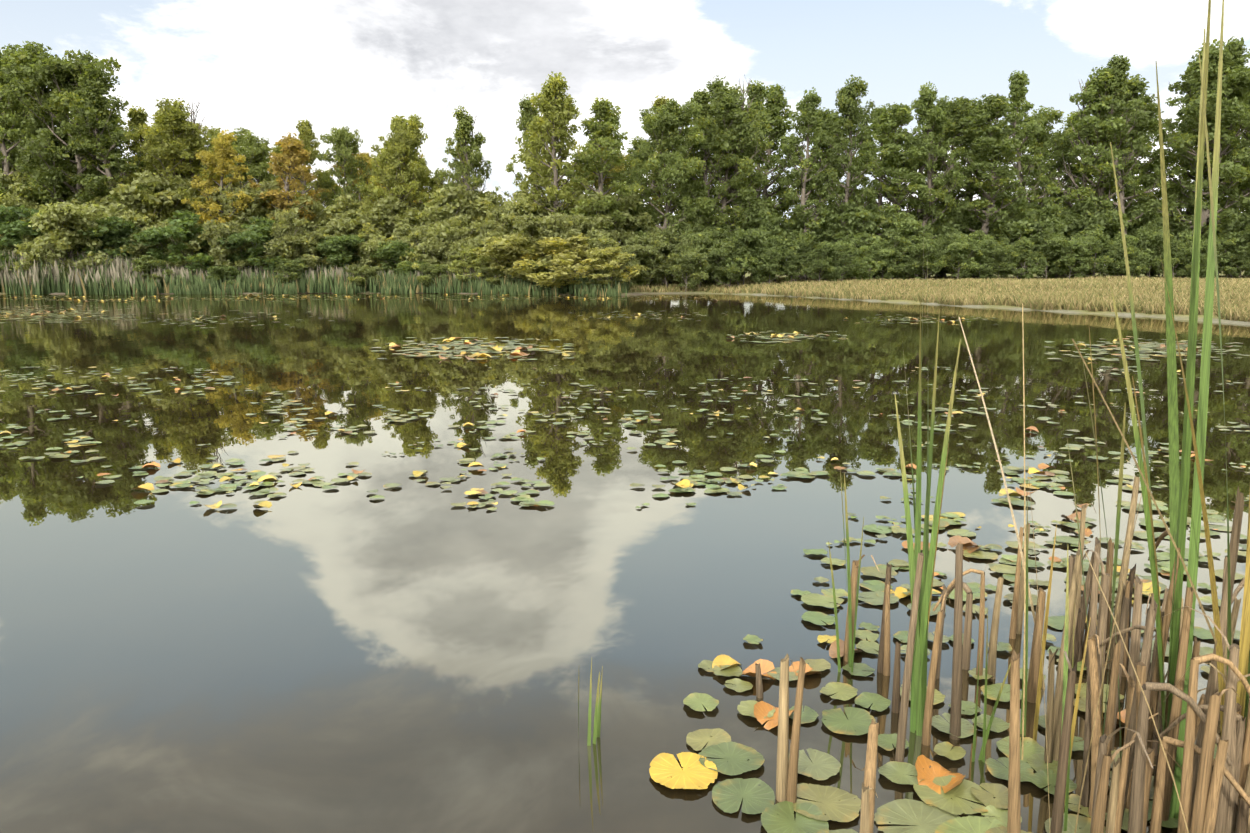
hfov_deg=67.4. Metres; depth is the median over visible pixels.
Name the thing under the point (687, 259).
shrub
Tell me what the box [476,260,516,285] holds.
shrub
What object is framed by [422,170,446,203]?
tree
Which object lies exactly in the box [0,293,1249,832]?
pond water
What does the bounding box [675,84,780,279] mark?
tree
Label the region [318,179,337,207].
tree
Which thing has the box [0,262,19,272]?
shrub
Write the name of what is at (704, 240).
shrub
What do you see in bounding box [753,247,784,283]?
shrub
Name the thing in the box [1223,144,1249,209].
tree
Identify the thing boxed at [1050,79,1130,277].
tree
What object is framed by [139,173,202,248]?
shrub
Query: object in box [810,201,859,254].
shrub
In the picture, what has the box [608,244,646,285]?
shrub
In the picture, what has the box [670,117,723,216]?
tree
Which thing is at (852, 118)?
tree
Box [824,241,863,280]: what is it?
shrub
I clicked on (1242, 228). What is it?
shrub
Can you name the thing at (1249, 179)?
tree
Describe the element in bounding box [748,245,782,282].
shrub
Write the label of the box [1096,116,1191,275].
tree
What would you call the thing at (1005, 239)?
shrub
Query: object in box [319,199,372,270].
shrub
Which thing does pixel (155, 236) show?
shrub
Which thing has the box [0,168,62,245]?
shrub
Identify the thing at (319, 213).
shrub
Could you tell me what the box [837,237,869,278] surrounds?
shrub
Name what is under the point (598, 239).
shrub
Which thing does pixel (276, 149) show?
tree
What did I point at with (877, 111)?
tree
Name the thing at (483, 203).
shrub
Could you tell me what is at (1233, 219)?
shrub
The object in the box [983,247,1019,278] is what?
shrub
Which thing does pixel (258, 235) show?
shrub
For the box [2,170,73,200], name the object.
shrub
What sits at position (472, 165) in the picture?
tree
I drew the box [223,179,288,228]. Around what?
shrub
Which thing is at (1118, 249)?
shrub
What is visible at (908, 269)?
shrub
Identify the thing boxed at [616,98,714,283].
tree
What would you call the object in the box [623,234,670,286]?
shrub
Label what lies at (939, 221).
shrub
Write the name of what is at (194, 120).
tree
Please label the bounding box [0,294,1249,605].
water lily pads
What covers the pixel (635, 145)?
tree
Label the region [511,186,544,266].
shrub
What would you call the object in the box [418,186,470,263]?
tree
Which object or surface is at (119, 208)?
shrub
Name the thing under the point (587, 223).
shrub
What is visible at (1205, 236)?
shrub
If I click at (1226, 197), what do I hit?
tree
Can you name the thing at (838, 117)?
tree
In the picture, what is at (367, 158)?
tree
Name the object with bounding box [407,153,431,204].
tree
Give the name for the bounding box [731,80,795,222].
tree
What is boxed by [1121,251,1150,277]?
shrub
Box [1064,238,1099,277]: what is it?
shrub
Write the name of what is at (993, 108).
tree
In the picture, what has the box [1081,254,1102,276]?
shrub
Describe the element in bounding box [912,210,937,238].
shrub
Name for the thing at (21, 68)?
tree
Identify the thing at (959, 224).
tree
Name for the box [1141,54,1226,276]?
tree
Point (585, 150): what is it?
tree
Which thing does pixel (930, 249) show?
shrub
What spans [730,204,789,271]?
tree
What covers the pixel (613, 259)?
shrub
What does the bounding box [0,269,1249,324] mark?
terrain
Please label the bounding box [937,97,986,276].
tree
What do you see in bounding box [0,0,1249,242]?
sky
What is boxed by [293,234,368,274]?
shrub
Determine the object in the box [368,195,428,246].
shrub
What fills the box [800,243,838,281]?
shrub
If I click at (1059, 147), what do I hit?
tree
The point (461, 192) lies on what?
shrub
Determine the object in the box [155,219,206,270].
shrub
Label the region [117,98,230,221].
tree
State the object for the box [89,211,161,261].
shrub
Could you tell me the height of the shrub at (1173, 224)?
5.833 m
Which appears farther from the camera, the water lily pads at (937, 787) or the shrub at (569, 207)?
the shrub at (569, 207)
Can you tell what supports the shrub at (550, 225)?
on the terrain at (1215, 318)
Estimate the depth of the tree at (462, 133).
61.37 m
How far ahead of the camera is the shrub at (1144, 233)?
64.26 m
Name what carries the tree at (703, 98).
on the terrain at (1215, 318)
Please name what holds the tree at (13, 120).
on the terrain at (1215, 318)
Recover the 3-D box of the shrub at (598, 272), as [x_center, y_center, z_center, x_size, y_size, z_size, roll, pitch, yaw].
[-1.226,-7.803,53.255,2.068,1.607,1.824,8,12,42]
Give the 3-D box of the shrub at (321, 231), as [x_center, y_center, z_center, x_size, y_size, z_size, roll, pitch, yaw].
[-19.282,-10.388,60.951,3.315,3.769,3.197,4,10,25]
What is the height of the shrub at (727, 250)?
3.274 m
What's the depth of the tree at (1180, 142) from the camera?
64.34 m
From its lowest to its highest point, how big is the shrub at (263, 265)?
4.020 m
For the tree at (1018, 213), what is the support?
on the terrain at (1215, 318)
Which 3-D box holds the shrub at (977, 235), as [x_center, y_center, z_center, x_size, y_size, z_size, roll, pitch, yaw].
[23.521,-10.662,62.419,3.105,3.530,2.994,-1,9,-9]
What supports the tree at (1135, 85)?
on the terrain at (1215, 318)
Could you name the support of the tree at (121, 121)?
on the terrain at (1215, 318)
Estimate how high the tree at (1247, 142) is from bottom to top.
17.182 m
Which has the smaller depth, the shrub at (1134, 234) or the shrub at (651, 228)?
the shrub at (651, 228)
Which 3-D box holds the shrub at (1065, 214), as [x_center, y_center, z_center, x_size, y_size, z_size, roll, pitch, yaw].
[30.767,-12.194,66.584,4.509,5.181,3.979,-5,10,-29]
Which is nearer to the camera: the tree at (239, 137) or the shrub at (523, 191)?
the shrub at (523, 191)
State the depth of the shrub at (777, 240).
59.09 m
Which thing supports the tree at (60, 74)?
on the terrain at (1215, 318)
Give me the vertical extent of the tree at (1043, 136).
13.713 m
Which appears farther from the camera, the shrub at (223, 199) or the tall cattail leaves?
the shrub at (223, 199)
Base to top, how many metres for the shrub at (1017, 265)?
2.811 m
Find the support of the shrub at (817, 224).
on the terrain at (1215, 318)
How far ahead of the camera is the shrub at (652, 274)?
57.73 m
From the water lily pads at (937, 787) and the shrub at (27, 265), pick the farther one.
the shrub at (27, 265)
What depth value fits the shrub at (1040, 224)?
64.47 m
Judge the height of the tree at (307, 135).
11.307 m
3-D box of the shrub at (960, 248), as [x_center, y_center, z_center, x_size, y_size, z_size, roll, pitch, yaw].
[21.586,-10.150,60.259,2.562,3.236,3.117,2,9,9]
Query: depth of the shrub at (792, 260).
58.82 m
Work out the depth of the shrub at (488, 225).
57.99 m
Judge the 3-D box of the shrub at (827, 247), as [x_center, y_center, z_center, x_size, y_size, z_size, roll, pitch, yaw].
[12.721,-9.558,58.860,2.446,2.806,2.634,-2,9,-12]
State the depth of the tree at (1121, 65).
64.35 m
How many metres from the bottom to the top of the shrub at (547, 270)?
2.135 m
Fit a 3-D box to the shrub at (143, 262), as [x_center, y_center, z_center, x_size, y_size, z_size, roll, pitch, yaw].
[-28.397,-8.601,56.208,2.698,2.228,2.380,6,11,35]
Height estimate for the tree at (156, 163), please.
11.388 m
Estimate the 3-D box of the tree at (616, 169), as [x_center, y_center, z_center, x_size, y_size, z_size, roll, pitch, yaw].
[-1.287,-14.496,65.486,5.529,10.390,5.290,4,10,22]
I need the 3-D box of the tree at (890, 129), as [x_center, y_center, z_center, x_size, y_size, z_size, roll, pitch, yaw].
[18.036,-15.235,64.506,6.416,12.254,5.537,1,9,5]
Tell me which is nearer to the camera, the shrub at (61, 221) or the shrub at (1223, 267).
the shrub at (61, 221)
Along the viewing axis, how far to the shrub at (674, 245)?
57.76 m
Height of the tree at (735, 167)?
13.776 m
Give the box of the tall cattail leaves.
[578,0,1249,830]
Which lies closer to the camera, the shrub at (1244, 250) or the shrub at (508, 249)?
the shrub at (508, 249)
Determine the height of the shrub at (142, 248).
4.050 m
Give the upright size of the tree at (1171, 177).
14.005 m
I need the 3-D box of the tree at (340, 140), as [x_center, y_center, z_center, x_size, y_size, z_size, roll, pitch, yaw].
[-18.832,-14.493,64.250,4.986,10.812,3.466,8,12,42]
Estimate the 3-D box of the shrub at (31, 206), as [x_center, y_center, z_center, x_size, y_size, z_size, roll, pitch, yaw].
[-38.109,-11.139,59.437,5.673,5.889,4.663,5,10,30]
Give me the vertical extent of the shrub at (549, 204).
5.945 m
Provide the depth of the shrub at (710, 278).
58.70 m
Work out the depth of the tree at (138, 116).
65.44 m
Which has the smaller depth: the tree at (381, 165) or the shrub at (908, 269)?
the shrub at (908, 269)
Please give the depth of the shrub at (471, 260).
56.70 m
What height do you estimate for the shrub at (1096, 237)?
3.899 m
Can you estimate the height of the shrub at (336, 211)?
6.044 m
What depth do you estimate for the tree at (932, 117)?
63.23 m
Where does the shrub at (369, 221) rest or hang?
on the terrain at (1215, 318)
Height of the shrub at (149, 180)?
7.194 m
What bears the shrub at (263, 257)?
on the terrain at (1215, 318)
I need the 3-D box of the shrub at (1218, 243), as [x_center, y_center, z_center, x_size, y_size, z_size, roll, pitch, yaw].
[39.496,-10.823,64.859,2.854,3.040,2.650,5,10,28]
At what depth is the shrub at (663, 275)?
58.48 m
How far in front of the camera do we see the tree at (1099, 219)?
64.63 m
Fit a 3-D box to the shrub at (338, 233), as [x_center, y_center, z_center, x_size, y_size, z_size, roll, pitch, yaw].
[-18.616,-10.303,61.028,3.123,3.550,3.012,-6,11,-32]
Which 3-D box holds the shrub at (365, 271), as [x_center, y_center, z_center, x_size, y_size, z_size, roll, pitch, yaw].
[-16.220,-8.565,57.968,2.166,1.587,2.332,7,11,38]
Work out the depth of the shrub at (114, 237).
56.68 m
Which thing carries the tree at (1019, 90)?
on the terrain at (1215, 318)
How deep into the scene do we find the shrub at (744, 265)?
57.68 m
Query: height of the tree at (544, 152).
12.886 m
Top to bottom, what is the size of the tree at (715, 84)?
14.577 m
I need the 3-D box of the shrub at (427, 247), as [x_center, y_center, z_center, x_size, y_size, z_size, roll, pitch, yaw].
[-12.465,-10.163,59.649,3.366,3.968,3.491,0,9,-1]
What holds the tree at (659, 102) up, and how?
on the terrain at (1215, 318)
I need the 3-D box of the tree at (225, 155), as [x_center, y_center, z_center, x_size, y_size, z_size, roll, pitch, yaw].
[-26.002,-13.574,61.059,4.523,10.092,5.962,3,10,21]
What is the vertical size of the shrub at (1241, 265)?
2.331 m
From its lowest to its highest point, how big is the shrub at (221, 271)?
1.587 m
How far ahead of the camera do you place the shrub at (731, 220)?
62.47 m
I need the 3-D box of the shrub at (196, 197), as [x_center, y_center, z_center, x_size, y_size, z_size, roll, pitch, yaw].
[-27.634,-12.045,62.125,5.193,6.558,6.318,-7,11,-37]
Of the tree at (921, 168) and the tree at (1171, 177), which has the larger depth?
the tree at (1171, 177)
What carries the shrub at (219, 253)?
on the terrain at (1215, 318)
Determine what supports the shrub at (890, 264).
on the terrain at (1215, 318)
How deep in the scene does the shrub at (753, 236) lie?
57.89 m
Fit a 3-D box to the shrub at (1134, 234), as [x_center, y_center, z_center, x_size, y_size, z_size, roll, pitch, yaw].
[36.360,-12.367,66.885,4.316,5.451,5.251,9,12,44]
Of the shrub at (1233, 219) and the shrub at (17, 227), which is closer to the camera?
the shrub at (17, 227)
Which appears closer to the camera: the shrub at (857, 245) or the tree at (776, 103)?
the shrub at (857, 245)
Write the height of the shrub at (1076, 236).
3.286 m
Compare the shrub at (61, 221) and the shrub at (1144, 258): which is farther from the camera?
the shrub at (1144, 258)
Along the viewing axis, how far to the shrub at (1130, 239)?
62.89 m
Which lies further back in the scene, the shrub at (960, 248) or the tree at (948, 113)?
the tree at (948, 113)
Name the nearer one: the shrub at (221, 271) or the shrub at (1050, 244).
the shrub at (221, 271)
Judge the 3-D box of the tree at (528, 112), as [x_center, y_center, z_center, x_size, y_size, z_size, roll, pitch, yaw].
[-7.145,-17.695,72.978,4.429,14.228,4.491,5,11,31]
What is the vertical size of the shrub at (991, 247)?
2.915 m
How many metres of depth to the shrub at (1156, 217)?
65.69 m
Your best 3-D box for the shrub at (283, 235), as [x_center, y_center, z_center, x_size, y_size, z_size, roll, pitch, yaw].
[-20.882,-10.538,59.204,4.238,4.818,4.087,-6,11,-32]
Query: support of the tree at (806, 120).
on the terrain at (1215, 318)
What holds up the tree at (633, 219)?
on the terrain at (1215, 318)
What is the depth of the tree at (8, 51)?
65.16 m
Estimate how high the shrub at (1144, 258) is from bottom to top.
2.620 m
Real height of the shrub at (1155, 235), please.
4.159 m
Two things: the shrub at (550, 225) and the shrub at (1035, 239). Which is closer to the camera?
the shrub at (550, 225)
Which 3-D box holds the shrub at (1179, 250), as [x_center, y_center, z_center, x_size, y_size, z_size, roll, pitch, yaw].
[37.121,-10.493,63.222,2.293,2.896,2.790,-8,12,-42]
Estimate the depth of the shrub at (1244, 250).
63.69 m
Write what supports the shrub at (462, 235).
on the terrain at (1215, 318)
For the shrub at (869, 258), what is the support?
on the terrain at (1215, 318)
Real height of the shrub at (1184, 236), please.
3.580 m
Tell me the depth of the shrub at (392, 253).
58.96 m
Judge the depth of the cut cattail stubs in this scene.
2.60 m
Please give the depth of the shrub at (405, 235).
59.92 m
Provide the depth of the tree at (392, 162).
61.45 m
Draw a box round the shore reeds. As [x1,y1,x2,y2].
[0,248,631,295]
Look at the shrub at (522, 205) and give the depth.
59.12 m
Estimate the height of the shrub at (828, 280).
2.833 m
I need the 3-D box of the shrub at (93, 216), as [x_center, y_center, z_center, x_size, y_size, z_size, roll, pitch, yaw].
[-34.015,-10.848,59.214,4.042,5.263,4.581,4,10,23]
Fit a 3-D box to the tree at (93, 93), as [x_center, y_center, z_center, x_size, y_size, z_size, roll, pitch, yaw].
[-32.584,-14.946,60.415,6.769,13.054,4.844,4,10,22]
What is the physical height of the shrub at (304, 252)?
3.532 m
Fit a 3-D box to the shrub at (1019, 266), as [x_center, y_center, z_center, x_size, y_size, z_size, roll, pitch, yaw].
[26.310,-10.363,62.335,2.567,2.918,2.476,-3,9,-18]
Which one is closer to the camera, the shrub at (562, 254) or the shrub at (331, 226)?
the shrub at (562, 254)
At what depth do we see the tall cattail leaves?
2.53 m
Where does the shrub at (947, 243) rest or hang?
on the terrain at (1215, 318)
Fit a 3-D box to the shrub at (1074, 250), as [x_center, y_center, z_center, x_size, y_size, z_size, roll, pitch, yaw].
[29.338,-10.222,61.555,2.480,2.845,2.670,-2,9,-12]
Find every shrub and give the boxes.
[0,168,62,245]
[0,171,51,205]
[0,192,27,256]
[0,192,42,250]
[0,205,80,264]
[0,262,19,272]
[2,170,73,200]
[2,215,78,271]
[17,201,112,275]
[42,186,94,248]
[47,216,142,261]
[56,164,110,204]
[58,265,84,282]
[69,203,108,256]
[89,170,202,227]
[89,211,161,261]
[100,203,156,261]
[116,173,197,227]
[127,223,174,265]
[128,255,174,282]
[133,210,213,274]
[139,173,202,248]
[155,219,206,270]
[179,189,222,265]
[197,219,250,272]
[203,238,220,266]
[205,186,269,230]
[206,265,241,286]
[218,215,287,273]
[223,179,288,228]
[231,220,281,270]
[251,224,282,270]
[263,210,330,272]
[267,195,326,232]
[273,258,307,283]
[283,232,320,270]
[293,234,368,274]
[306,193,377,262]
[311,227,350,268]
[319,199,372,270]
[320,231,361,268]
[344,265,383,285]
[346,227,392,270]
[355,194,400,261]
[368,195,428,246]
[370,239,430,276]
[373,239,403,268]
[392,222,445,267]
[403,225,447,275]
[416,263,454,286]
[433,184,506,236]
[433,214,479,272]
[438,224,473,268]
[442,246,499,281]
[446,190,501,257]
[467,223,513,267]
[469,205,524,266]
[473,234,555,281]
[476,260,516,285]
[487,192,537,266]
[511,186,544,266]
[512,212,583,279]
[521,233,609,287]
[528,256,572,287]
[535,193,560,237]
[559,189,615,216]
[566,214,620,269]
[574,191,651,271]
[580,229,620,274]
[584,246,646,284]
[585,269,621,289]
[607,214,658,245]
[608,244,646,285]
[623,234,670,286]
[630,217,661,284]
[631,254,661,286]
[636,226,694,286]
[660,253,677,284]
[664,243,708,291]
[666,214,708,251]
[673,244,716,286]
[679,229,719,285]
[700,222,731,281]
[703,245,728,284]
[705,236,751,287]
[712,238,758,285]
[712,241,732,283]
[722,216,746,274]
[722,228,772,284]
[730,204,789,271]
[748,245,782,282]
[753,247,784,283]
[765,234,789,281]
[780,210,813,261]
[780,250,804,281]
[781,239,811,281]
[785,206,837,271]
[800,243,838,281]
[804,242,845,281]
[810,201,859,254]
[816,242,849,281]
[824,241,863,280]
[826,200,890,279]
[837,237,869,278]
[853,242,886,280]
[871,242,902,279]
[872,239,902,278]
[874,230,919,279]
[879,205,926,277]
[896,235,930,279]
[905,232,946,278]
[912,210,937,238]
[915,202,970,277]
[917,237,948,278]
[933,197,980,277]
[934,230,968,278]
[941,233,982,279]
[963,238,1001,278]
[969,230,998,278]
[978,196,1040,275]
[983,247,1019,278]
[989,236,1010,277]
[1000,241,1033,277]
[1003,236,1048,279]
[1010,239,1034,278]
[1016,199,1071,249]
[1030,228,1074,278]
[1030,234,1068,278]
[1039,207,1077,276]
[1048,239,1092,278]
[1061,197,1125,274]
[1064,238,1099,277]
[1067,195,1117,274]
[1071,233,1098,276]
[1072,223,1116,277]
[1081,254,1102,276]
[1093,242,1123,276]
[1108,231,1149,276]
[1112,211,1169,274]
[1116,245,1151,274]
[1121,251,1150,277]
[1126,204,1162,276]
[1132,227,1163,276]
[1136,221,1179,276]
[1142,200,1203,277]
[1151,238,1181,276]
[1152,239,1192,276]
[1159,230,1207,276]
[1172,238,1206,277]
[1182,240,1220,277]
[1199,231,1226,275]
[1215,198,1249,275]
[1216,204,1244,273]
[1216,231,1249,277]
[1217,248,1239,276]
[1219,224,1249,271]
[1224,251,1249,278]
[1235,213,1249,229]
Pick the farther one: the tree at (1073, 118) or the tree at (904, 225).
the tree at (1073, 118)
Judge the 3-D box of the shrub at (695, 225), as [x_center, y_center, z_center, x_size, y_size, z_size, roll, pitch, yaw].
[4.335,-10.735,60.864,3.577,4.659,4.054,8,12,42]
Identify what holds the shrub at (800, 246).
on the terrain at (1215, 318)
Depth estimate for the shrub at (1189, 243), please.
62.98 m
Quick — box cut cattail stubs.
[755,303,1249,832]
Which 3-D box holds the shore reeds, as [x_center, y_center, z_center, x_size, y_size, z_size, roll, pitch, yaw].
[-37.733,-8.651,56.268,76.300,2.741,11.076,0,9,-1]
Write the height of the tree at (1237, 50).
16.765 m
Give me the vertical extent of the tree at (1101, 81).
14.929 m
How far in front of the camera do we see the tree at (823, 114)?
65.63 m
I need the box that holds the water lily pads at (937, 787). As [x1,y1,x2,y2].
[649,511,1246,832]
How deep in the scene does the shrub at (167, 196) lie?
59.71 m
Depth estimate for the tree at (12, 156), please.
64.39 m
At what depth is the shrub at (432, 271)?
57.22 m
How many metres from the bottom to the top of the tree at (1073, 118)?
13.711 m
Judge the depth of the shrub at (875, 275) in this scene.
61.16 m
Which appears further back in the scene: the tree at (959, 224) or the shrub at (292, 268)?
the tree at (959, 224)
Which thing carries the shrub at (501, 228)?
on the terrain at (1215, 318)
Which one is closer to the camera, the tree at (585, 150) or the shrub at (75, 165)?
the shrub at (75, 165)
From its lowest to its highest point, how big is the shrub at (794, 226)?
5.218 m
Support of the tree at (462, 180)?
on the terrain at (1215, 318)
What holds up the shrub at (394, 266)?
on the terrain at (1215, 318)
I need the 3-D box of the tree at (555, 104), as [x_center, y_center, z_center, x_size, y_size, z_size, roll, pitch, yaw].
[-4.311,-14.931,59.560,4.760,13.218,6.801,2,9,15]
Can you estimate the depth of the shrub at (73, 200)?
60.03 m
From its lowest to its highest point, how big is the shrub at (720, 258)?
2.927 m
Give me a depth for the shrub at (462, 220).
58.79 m
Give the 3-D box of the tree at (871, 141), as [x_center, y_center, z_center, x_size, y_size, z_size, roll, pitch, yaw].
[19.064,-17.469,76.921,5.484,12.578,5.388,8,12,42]
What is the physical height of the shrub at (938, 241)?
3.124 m
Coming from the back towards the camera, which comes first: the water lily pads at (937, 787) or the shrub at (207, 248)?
the shrub at (207, 248)
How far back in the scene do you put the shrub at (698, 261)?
57.74 m
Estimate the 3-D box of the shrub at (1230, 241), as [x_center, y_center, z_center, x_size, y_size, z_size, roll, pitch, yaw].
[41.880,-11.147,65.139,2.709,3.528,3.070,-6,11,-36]
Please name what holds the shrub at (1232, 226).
on the terrain at (1215, 318)
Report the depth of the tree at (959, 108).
66.69 m
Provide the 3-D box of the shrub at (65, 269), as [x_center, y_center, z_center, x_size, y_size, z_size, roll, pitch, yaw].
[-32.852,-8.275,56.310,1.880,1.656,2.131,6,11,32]
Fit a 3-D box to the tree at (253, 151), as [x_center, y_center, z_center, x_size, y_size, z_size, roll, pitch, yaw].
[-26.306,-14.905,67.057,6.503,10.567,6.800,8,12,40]
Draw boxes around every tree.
[0,41,111,207]
[0,43,67,173]
[0,49,128,205]
[0,50,50,206]
[0,100,24,172]
[64,78,164,226]
[100,100,131,169]
[116,105,165,178]
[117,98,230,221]
[131,109,200,180]
[145,97,208,189]
[181,129,261,226]
[185,127,252,188]
[217,131,281,188]
[247,132,325,232]
[265,143,332,204]
[271,119,335,215]
[316,126,377,234]
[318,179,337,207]
[321,151,391,208]
[354,158,407,199]
[360,120,442,235]
[365,114,429,240]
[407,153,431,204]
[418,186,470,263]
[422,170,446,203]
[432,106,495,229]
[435,113,486,199]
[448,144,482,189]
[495,94,546,206]
[510,71,587,214]
[513,109,604,204]
[553,97,644,231]
[575,132,625,194]
[578,135,636,245]
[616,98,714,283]
[618,135,659,241]
[636,95,688,225]
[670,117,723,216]
[672,88,738,282]
[673,75,759,221]
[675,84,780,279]
[703,79,768,282]
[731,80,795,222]
[731,83,809,277]
[777,87,842,281]
[788,107,862,209]
[816,75,889,274]
[816,109,861,206]
[838,126,892,203]
[840,102,936,278]
[850,105,905,276]
[891,89,944,278]
[897,81,968,235]
[911,96,989,277]
[916,101,982,220]
[935,93,1031,277]
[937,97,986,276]
[989,70,1063,275]
[1004,105,1072,207]
[1028,109,1095,276]
[1029,130,1082,208]
[1043,65,1139,277]
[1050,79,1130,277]
[1062,74,1179,210]
[1075,54,1170,276]
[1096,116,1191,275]
[1136,39,1249,276]
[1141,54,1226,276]
[1158,124,1193,272]
[1174,36,1249,235]
[1193,68,1249,276]
[1206,49,1249,220]
[1221,128,1249,275]
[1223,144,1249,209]
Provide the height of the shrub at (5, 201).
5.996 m
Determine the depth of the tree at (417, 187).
62.07 m
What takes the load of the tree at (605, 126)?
on the terrain at (1215, 318)
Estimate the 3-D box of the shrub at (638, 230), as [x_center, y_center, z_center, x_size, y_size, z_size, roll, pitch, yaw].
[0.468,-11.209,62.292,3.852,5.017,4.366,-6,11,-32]
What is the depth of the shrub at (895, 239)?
59.79 m
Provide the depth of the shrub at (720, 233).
60.38 m
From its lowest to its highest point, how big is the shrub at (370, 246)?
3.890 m
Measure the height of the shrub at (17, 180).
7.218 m
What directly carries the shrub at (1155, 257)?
on the terrain at (1215, 318)
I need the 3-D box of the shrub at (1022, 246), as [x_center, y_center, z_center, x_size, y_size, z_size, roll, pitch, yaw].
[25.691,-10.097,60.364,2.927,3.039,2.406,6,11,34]
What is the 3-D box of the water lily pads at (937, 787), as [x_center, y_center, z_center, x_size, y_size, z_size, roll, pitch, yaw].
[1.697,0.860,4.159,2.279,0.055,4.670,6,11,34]
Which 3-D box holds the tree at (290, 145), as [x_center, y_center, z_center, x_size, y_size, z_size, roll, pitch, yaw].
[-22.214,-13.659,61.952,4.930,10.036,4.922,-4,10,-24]

